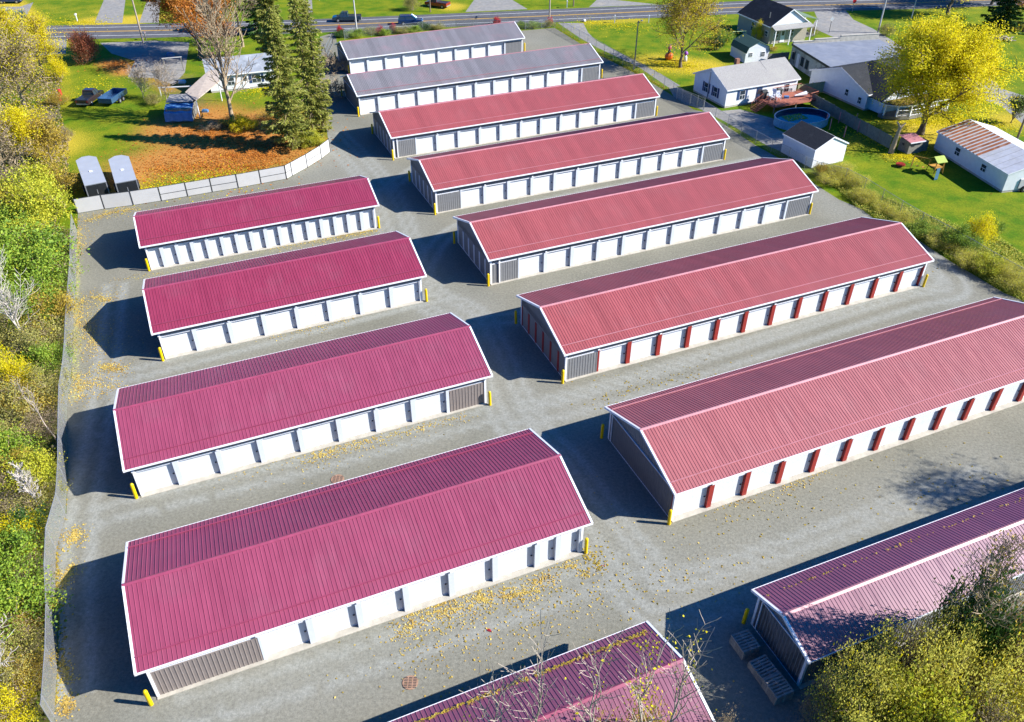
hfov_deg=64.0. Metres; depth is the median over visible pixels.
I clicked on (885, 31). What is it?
bush
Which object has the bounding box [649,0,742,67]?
tree
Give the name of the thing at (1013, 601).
bush
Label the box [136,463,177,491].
rollup door
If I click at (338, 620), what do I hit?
rollup door
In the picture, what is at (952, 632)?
bush
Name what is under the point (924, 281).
bollard
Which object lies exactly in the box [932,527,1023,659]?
bare tree
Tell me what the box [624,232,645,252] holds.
rollup door
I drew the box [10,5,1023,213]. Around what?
fallen leaves
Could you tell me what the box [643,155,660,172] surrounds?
rollup door
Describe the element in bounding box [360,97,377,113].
rollup door
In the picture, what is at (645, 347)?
rollup door
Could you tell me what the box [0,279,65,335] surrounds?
bush
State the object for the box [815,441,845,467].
rollup door
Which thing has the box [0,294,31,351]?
bush
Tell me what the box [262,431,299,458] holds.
rollup door
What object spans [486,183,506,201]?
rollup door
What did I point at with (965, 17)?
bush
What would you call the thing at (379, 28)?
red bush
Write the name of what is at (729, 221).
rollup door
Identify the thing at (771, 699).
pallet
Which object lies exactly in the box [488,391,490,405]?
bollard
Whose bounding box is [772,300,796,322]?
rollup door
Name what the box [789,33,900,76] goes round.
workshop
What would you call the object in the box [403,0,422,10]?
bush
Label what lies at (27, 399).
bare tree
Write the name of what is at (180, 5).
maple tree
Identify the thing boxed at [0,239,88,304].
bush
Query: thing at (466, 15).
road marking
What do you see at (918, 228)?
weeds
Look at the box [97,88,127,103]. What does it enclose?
dump trailer
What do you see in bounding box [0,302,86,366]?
bush
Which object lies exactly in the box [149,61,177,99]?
bare shrub
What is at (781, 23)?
beige house
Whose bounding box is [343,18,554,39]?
chain link fence
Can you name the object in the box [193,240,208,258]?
rollup door
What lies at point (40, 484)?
undergrowth
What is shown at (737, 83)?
ranch house
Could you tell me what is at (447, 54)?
rollup door
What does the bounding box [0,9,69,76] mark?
tree
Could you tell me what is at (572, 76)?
rollup door
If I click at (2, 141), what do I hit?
tree
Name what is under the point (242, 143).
fallen leaves
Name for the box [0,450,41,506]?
bush
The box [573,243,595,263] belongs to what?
rollup door
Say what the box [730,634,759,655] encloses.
pallet
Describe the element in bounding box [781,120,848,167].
white shed
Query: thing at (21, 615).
bush
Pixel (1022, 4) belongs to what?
tree
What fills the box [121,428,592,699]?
storage building
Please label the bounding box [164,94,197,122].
tarp shed
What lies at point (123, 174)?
cargo trailer
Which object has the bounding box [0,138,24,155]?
bush
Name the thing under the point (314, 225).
rollup door
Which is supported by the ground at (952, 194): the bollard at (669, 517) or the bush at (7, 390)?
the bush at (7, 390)
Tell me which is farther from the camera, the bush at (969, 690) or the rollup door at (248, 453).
the rollup door at (248, 453)
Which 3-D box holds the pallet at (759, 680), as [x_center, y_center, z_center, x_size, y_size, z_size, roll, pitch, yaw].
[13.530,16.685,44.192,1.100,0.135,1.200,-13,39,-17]
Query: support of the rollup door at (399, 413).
in the storage building at (184, 429)
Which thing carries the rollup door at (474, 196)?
in the storage building at (453, 180)
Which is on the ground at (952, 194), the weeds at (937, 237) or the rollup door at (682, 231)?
the weeds at (937, 237)
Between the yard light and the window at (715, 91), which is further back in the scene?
the yard light
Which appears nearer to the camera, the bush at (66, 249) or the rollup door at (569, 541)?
the rollup door at (569, 541)
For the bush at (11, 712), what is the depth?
41.23 m
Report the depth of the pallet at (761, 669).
44.01 m
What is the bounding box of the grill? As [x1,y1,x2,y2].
[760,89,767,98]
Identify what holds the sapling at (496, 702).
on the ground at (952, 194)
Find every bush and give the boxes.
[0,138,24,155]
[0,155,68,205]
[0,160,23,189]
[0,173,77,232]
[0,181,22,215]
[0,195,57,232]
[0,211,58,250]
[0,211,89,288]
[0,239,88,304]
[0,245,51,303]
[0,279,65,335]
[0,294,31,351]
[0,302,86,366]
[0,344,40,388]
[0,362,32,388]
[0,371,65,420]
[0,374,50,435]
[0,405,53,450]
[0,415,48,480]
[0,442,36,487]
[0,443,67,503]
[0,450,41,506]
[0,471,72,523]
[0,481,52,543]
[0,495,30,532]
[0,495,60,550]
[0,502,52,557]
[0,517,57,592]
[0,555,74,659]
[0,593,65,640]
[0,608,47,672]
[0,610,63,672]
[0,643,39,720]
[0,645,63,705]
[0,664,38,721]
[0,676,40,721]
[1,551,62,603]
[2,280,84,336]
[3,361,75,411]
[7,400,67,441]
[13,338,80,382]
[26,104,61,121]
[26,229,79,266]
[35,156,82,194]
[42,50,69,81]
[43,90,69,104]
[59,126,74,141]
[144,90,166,104]
[200,119,222,130]
[214,114,234,126]
[226,112,258,132]
[235,116,250,128]
[255,109,278,118]
[294,127,324,150]
[309,113,329,127]
[375,25,384,33]
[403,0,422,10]
[493,17,501,23]
[594,705,616,721]
[619,685,681,721]
[702,702,738,721]
[711,28,734,42]
[711,35,725,49]
[793,663,850,721]
[801,632,919,721]
[807,25,819,35]
[814,655,931,721]
[846,606,986,721]
[859,599,935,681]
[868,648,987,721]
[876,23,897,36]
[891,623,1023,721]
[901,585,994,687]
[918,671,1023,721]
[943,10,967,20]
[950,619,1023,721]
[966,211,1001,245]
[976,667,1023,721]
[978,600,1023,706]
[985,581,1023,683]
[1011,20,1023,31]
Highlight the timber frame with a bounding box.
[162,56,183,70]
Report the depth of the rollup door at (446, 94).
115.49 m
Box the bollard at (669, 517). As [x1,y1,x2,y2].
[667,509,671,524]
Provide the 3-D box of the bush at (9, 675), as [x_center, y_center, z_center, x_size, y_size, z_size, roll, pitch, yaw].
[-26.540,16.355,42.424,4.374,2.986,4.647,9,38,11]
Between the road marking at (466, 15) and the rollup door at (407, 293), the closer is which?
the rollup door at (407, 293)
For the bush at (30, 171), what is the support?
on the ground at (952, 194)
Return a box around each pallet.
[729,641,758,659]
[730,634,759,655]
[730,639,759,656]
[730,641,758,657]
[731,629,760,653]
[748,654,778,680]
[748,658,775,681]
[748,665,761,683]
[761,684,792,703]
[761,685,791,704]
[762,678,793,700]
[762,682,792,702]
[763,672,793,699]
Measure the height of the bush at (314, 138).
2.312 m
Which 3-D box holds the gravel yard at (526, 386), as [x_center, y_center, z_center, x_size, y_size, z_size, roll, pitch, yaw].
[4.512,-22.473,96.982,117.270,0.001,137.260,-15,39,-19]
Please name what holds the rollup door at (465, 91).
in the storage building at (384, 89)
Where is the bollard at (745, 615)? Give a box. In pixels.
[741,608,748,623]
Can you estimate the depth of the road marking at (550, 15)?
153.66 m
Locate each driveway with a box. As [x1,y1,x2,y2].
[2,3,32,23]
[38,39,66,55]
[95,0,124,22]
[101,41,188,84]
[139,1,159,22]
[466,0,526,11]
[559,23,783,150]
[590,0,655,6]
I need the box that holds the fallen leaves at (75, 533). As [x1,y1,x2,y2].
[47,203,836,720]
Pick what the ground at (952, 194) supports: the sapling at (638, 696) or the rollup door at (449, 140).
the sapling at (638, 696)
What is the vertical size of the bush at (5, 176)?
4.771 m
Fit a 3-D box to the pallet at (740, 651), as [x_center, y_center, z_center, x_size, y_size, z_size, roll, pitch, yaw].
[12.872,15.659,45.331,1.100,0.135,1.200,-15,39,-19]
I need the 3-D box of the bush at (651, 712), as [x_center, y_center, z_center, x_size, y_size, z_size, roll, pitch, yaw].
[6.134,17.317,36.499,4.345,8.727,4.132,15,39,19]
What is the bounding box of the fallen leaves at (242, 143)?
[74,55,363,204]
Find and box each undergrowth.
[0,57,69,200]
[0,59,69,192]
[0,223,72,719]
[0,225,72,721]
[1,225,72,721]
[813,163,1023,300]
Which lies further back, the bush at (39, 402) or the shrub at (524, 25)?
the shrub at (524, 25)
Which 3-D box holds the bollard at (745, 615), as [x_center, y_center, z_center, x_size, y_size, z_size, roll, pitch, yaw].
[13.239,14.445,46.449,0.224,1.365,0.230,9,39,10]
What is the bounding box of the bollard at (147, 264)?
[145,258,149,270]
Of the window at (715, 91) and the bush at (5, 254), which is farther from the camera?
the window at (715, 91)
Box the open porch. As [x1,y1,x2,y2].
[185,70,222,116]
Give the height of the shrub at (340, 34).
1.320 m
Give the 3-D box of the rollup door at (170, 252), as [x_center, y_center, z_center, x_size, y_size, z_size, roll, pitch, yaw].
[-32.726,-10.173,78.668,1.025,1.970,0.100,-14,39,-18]
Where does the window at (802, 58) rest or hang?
in the workshop
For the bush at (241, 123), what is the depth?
107.54 m
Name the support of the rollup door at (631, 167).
in the storage building at (453, 180)
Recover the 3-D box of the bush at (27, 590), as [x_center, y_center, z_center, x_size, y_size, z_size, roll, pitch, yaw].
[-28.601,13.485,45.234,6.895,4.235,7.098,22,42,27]
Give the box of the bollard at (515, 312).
[514,310,516,323]
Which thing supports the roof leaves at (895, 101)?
on the porch house at (851, 84)
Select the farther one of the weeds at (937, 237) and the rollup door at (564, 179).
the rollup door at (564, 179)
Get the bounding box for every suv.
[0,0,22,3]
[398,14,422,25]
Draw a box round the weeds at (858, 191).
[846,184,876,199]
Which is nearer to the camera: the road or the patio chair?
the patio chair
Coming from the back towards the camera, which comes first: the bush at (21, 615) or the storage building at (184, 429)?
the storage building at (184, 429)
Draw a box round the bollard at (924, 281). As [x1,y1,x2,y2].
[922,274,927,286]
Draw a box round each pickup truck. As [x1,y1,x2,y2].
[75,88,103,104]
[332,11,361,22]
[424,0,450,8]
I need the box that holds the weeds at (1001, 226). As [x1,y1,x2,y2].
[989,215,1008,237]
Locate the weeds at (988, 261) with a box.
[969,247,1012,277]
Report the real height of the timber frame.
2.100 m
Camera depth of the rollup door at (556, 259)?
78.24 m
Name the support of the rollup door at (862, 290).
in the storage building at (590, 326)
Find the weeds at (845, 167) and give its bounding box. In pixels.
[828,159,857,178]
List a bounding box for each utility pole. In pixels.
[132,0,143,42]
[353,0,356,28]
[877,0,886,32]
[1016,119,1023,138]
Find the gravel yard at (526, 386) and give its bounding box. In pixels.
[54,28,1023,721]
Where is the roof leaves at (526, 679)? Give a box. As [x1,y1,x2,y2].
[414,629,648,721]
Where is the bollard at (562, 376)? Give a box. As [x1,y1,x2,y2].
[561,369,564,383]
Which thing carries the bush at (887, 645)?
on the ground at (952, 194)
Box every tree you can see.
[0,2,27,57]
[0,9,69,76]
[0,16,63,107]
[0,40,35,110]
[0,97,56,165]
[0,102,36,173]
[0,246,39,341]
[0,613,17,690]
[6,461,45,518]
[10,376,58,442]
[17,113,73,161]
[137,0,239,58]
[175,0,263,118]
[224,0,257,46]
[236,0,286,35]
[249,0,291,57]
[255,7,323,149]
[283,0,332,130]
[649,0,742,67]
[750,19,763,40]
[865,7,1023,134]
[926,550,1023,685]
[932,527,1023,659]
[945,0,972,14]
[980,0,1023,34]
[1015,0,1023,31]
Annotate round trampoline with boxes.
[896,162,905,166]
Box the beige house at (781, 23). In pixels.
[737,0,817,46]
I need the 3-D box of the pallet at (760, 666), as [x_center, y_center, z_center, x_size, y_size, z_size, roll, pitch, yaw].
[13.531,16.461,44.025,1.100,0.135,1.200,-16,39,-20]
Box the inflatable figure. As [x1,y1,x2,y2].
[683,51,687,61]
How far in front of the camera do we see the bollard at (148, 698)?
42.29 m
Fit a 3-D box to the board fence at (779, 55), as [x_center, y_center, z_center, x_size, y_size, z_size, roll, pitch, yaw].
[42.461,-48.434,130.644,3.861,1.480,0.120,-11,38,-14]
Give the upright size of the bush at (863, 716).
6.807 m
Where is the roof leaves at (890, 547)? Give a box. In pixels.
[767,497,1020,595]
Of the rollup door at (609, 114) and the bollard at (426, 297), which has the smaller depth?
the bollard at (426, 297)
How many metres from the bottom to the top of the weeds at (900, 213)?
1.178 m
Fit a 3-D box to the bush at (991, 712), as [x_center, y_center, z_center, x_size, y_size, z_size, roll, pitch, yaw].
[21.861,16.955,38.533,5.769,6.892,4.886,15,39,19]
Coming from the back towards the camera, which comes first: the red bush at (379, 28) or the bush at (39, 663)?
the red bush at (379, 28)
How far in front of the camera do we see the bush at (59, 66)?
121.97 m
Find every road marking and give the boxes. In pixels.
[50,0,982,32]
[52,3,994,36]
[76,0,969,31]
[83,0,864,27]
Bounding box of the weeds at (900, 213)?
[888,207,917,223]
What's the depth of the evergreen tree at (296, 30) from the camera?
101.72 m
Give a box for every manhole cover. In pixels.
[331,474,343,482]
[402,675,417,689]
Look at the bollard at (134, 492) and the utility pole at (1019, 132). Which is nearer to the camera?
the bollard at (134, 492)
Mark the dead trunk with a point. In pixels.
(893, 145)
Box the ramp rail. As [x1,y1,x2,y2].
[159,86,190,94]
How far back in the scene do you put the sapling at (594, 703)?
28.74 m
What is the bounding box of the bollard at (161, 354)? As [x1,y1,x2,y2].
[158,347,163,361]
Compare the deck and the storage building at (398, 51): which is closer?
the deck
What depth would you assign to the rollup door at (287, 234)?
82.16 m
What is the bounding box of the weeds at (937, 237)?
[920,228,960,251]
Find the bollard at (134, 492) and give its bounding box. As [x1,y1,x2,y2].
[130,483,137,498]
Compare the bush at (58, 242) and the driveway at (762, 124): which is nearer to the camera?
the bush at (58, 242)
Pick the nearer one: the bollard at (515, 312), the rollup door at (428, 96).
the bollard at (515, 312)
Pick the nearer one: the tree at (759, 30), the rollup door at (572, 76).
the rollup door at (572, 76)
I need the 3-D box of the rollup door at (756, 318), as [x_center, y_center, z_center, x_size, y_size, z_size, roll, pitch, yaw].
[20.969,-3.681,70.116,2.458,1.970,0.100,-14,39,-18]
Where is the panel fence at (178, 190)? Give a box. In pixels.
[73,138,330,213]
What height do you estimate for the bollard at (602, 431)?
1.365 m
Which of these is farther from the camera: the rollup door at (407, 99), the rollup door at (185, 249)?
the rollup door at (407, 99)
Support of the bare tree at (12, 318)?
on the ground at (952, 194)
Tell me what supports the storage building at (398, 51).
on the gravel yard at (526, 386)
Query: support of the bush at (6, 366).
on the ground at (952, 194)
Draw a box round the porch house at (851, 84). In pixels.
[809,57,949,119]
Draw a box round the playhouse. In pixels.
[898,133,928,153]
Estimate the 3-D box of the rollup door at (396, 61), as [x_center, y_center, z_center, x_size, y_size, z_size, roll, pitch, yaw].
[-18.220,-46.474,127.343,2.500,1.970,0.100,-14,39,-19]
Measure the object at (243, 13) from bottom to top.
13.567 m
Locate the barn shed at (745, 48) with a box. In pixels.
[730,33,769,62]
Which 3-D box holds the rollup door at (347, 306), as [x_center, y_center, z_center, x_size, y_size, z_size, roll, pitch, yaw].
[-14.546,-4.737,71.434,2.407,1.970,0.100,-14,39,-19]
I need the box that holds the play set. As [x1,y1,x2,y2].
[909,155,947,179]
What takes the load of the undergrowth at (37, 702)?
on the ground at (952, 194)
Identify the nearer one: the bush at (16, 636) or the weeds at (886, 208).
the bush at (16, 636)
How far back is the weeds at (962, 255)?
78.53 m
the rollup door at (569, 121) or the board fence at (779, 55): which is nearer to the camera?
the rollup door at (569, 121)
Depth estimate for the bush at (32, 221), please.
78.90 m
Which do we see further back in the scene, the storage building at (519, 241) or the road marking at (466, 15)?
the road marking at (466, 15)
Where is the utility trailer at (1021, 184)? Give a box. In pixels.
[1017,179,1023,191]
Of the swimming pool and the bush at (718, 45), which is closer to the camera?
the swimming pool
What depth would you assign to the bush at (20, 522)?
50.39 m
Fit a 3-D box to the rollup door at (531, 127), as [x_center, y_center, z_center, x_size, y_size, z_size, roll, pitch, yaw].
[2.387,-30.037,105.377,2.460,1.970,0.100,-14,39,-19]
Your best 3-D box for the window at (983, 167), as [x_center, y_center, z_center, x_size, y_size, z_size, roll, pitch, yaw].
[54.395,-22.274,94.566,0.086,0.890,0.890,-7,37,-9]
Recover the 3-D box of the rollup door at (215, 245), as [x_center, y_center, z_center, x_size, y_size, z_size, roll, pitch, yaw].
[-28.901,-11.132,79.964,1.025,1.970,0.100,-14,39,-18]
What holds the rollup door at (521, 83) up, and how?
in the storage building at (384, 89)
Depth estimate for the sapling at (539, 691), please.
29.11 m
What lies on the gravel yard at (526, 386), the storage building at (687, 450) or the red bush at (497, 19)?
the storage building at (687, 450)
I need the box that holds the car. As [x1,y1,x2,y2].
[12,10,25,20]
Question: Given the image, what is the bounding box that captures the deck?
[750,83,818,113]
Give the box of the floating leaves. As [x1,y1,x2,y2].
[782,113,806,120]
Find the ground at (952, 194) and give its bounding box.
[0,0,1023,721]
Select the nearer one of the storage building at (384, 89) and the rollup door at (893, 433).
the rollup door at (893, 433)
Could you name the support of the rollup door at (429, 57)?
in the storage building at (398, 51)
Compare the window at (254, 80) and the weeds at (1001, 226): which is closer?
the weeds at (1001, 226)
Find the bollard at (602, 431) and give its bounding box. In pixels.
[600,424,604,438]
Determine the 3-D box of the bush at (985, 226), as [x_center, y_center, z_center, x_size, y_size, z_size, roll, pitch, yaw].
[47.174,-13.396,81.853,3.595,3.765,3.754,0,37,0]
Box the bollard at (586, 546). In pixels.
[584,538,587,553]
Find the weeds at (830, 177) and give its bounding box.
[816,170,844,185]
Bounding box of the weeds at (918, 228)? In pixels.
[904,218,941,241]
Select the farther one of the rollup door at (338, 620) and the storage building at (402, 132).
the storage building at (402, 132)
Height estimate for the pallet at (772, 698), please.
0.135 m
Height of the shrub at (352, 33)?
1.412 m
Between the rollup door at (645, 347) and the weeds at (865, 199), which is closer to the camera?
the rollup door at (645, 347)
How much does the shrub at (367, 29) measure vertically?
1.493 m
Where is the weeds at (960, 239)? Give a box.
[938,221,987,252]
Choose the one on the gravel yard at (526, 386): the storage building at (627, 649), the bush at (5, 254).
the storage building at (627, 649)
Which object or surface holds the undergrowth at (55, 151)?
on the ground at (952, 194)
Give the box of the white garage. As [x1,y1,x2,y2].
[934,119,1023,192]
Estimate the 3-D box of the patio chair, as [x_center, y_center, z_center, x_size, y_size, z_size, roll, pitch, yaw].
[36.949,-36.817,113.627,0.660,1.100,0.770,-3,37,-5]
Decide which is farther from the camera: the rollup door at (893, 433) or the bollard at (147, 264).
the bollard at (147, 264)
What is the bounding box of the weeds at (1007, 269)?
[988,257,1023,279]
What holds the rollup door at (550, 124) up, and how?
in the storage building at (402, 132)
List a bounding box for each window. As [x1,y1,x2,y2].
[227,77,234,85]
[249,73,263,82]
[702,81,709,93]
[711,85,719,97]
[737,90,747,99]
[784,83,789,91]
[791,50,795,59]
[800,56,804,66]
[804,59,808,69]
[857,96,861,103]
[954,146,961,156]
[980,163,986,172]
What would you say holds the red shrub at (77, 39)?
on the ground at (952, 194)
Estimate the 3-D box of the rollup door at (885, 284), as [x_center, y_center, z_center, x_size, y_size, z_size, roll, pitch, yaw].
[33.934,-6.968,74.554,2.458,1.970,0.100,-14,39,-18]
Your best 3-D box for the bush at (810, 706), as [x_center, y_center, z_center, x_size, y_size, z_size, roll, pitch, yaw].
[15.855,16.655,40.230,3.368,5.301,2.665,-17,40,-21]
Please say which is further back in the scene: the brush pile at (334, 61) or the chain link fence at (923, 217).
the brush pile at (334, 61)
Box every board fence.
[767,52,789,59]
[797,81,824,93]
[810,93,892,147]
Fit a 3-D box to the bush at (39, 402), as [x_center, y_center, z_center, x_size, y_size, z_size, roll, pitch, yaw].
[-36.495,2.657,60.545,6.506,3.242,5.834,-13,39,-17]
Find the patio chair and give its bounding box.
[775,91,781,99]
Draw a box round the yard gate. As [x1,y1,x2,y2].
[324,33,332,59]
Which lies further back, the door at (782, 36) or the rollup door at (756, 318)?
the door at (782, 36)
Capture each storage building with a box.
[113,312,492,497]
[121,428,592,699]
[133,175,378,270]
[142,231,426,359]
[334,21,524,73]
[340,43,603,114]
[369,73,659,158]
[389,620,715,721]
[407,112,729,213]
[453,157,818,284]
[516,217,933,381]
[604,297,1023,522]
[751,488,1023,688]
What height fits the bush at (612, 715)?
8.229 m
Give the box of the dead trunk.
[888,121,905,153]
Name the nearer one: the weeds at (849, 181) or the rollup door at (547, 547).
the rollup door at (547, 547)
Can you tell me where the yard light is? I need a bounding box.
[634,20,642,66]
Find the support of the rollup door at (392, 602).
in the storage building at (216, 598)
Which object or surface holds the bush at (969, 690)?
on the ground at (952, 194)
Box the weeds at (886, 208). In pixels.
[870,200,896,214]
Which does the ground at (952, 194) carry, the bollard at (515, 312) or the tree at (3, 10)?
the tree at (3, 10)
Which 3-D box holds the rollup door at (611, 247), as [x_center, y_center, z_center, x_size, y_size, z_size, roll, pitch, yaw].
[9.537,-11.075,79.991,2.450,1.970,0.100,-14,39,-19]
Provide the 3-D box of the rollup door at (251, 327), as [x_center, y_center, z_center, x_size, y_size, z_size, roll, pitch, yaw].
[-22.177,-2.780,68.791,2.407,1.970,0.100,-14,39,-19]
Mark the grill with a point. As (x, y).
(765, 92)
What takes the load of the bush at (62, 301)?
on the ground at (952, 194)
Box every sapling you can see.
[458,655,535,721]
[498,610,561,721]
[551,625,642,721]
[609,608,683,721]
[658,610,720,721]
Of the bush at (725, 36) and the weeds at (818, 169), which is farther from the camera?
the bush at (725, 36)
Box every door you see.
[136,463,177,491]
[148,248,163,267]
[161,331,196,355]
[163,246,178,264]
[178,243,193,261]
[178,452,219,480]
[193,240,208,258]
[196,323,230,347]
[209,238,222,256]
[221,441,260,469]
[223,235,237,253]
[231,316,263,340]
[238,233,251,250]
[241,74,249,87]
[252,230,265,248]
[260,621,309,655]
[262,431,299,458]
[265,309,296,332]
[267,227,279,245]
[281,225,293,243]
[295,222,307,240]
[298,302,328,325]
[302,421,337,448]
[309,220,320,237]
[312,605,357,637]
[323,218,334,235]
[331,295,359,318]
[336,215,347,233]
[341,411,374,437]
[350,59,366,72]
[350,213,360,230]
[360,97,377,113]
[361,589,403,621]
[362,289,389,311]
[363,211,373,228]
[369,57,384,70]
[378,401,410,428]
[380,95,397,109]
[387,55,402,68]
[393,282,418,304]
[400,92,417,107]
[405,53,419,66]
[409,574,448,605]
[415,392,445,418]
[416,135,435,152]
[420,89,436,104]
[422,51,437,63]
[439,87,455,101]
[439,132,456,149]
[440,49,453,61]
[454,560,491,590]
[457,46,470,59]
[458,84,473,98]
[460,129,477,145]
[462,187,482,206]
[473,44,487,57]
[477,81,492,96]
[481,125,498,142]
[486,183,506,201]
[490,42,503,55]
[496,79,510,93]
[498,546,532,576]
[502,122,518,138]
[510,178,529,197]
[514,76,528,90]
[520,254,542,275]
[522,119,538,135]
[531,74,545,88]
[533,174,552,192]
[540,539,553,561]
[542,116,558,132]
[547,248,569,269]
[549,71,563,85]
[556,170,574,188]
[561,531,577,554]
[562,113,578,129]
[566,69,580,83]
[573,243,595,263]
[578,166,596,184]
[581,110,597,126]
[598,344,625,368]
[599,237,620,258]
[600,107,615,122]
[600,162,618,180]
[619,104,634,119]
[622,159,639,176]
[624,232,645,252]
[630,336,656,360]
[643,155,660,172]
[649,227,670,247]
[660,329,685,352]
[663,151,681,168]
[673,221,694,241]
[674,487,707,515]
[684,147,701,164]
[689,321,714,344]
[697,217,717,236]
[711,475,743,502]
[718,314,742,336]
[720,212,740,231]
[743,207,762,226]
[745,307,770,329]
[747,463,778,490]
[755,87,762,101]
[765,202,784,221]
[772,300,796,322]
[779,30,785,41]
[781,452,812,479]
[795,54,799,67]
[799,293,822,315]
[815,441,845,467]
[825,286,848,308]
[848,430,877,456]
[850,280,873,301]
[874,274,897,295]
[879,420,908,445]
[898,268,920,288]
[910,410,938,435]
[939,401,967,425]
[968,391,995,415]
[996,382,1023,406]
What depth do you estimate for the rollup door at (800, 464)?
55.81 m
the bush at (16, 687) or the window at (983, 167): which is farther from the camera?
the window at (983, 167)
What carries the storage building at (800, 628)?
on the gravel yard at (526, 386)
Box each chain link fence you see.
[39,215,76,721]
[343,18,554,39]
[555,18,704,108]
[676,88,820,174]
[818,162,1023,284]
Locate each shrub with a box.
[63,27,101,64]
[124,63,155,97]
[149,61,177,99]
[319,74,346,100]
[330,28,347,37]
[346,29,366,37]
[362,26,377,33]
[379,28,390,35]
[390,25,412,33]
[405,25,421,32]
[417,21,430,29]
[429,22,444,28]
[516,21,528,27]
[526,21,543,27]
[543,20,555,27]
[998,90,1023,122]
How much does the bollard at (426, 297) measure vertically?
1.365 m
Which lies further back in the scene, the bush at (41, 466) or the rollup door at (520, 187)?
the rollup door at (520, 187)
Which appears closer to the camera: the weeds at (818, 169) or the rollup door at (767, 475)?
the rollup door at (767, 475)
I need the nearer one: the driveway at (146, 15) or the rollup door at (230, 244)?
the rollup door at (230, 244)
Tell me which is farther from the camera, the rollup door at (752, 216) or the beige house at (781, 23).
the beige house at (781, 23)
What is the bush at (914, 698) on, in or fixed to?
on the ground at (952, 194)
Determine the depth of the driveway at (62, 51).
136.75 m
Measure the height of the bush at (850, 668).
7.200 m
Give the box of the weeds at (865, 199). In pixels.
[855,191,882,203]
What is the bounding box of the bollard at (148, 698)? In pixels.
[143,689,153,706]
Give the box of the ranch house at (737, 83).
[693,57,800,107]
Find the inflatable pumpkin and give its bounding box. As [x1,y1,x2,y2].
[665,45,672,59]
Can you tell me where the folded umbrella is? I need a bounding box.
[794,91,808,95]
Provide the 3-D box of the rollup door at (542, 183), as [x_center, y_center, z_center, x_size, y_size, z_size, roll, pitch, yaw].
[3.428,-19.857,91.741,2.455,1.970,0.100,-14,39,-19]
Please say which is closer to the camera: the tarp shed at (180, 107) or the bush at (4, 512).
the bush at (4, 512)
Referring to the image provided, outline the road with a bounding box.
[5,0,1023,39]
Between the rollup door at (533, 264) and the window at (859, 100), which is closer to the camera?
the rollup door at (533, 264)
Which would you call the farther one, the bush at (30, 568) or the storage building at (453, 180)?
the storage building at (453, 180)
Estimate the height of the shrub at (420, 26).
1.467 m
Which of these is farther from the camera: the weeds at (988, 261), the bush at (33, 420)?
the weeds at (988, 261)
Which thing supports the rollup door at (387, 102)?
in the storage building at (384, 89)
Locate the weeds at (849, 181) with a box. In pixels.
[839,171,873,188]
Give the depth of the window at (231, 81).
118.70 m
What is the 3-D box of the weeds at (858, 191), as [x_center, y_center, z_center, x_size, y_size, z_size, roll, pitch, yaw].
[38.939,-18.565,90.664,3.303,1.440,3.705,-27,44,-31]
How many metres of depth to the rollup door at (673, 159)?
97.16 m
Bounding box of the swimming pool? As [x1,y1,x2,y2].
[773,107,829,129]
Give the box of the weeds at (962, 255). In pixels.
[949,247,986,271]
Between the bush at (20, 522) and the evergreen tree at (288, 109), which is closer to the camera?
the bush at (20, 522)
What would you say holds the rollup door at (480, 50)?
in the storage building at (398, 51)
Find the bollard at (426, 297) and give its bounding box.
[425,288,427,301]
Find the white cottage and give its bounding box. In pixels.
[202,52,273,92]
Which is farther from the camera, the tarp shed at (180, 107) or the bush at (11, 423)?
the tarp shed at (180, 107)
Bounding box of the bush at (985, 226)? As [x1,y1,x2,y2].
[966,211,1001,245]
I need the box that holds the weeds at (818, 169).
[813,160,829,175]
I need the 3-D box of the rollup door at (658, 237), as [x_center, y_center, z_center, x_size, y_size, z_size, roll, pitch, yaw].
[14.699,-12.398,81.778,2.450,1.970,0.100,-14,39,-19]
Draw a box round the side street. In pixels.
[813,11,1023,122]
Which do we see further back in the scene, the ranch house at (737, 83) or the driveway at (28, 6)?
the driveway at (28, 6)
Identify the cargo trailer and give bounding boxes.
[76,156,109,195]
[108,155,139,192]
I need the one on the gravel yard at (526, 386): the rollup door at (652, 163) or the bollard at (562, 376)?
the bollard at (562, 376)
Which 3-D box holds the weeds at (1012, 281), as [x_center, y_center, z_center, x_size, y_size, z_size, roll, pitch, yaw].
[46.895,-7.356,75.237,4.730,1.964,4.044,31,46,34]
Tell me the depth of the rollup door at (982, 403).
61.13 m
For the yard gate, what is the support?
on the gravel yard at (526, 386)
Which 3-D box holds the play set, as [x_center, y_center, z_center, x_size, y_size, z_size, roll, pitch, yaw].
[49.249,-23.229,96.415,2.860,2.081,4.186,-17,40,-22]
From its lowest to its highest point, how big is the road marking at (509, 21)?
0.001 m
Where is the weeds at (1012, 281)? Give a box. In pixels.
[996,268,1023,295]
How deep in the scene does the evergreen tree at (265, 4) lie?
126.86 m
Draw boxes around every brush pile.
[320,51,347,75]
[988,34,1015,41]
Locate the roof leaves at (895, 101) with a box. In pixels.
[889,94,927,106]

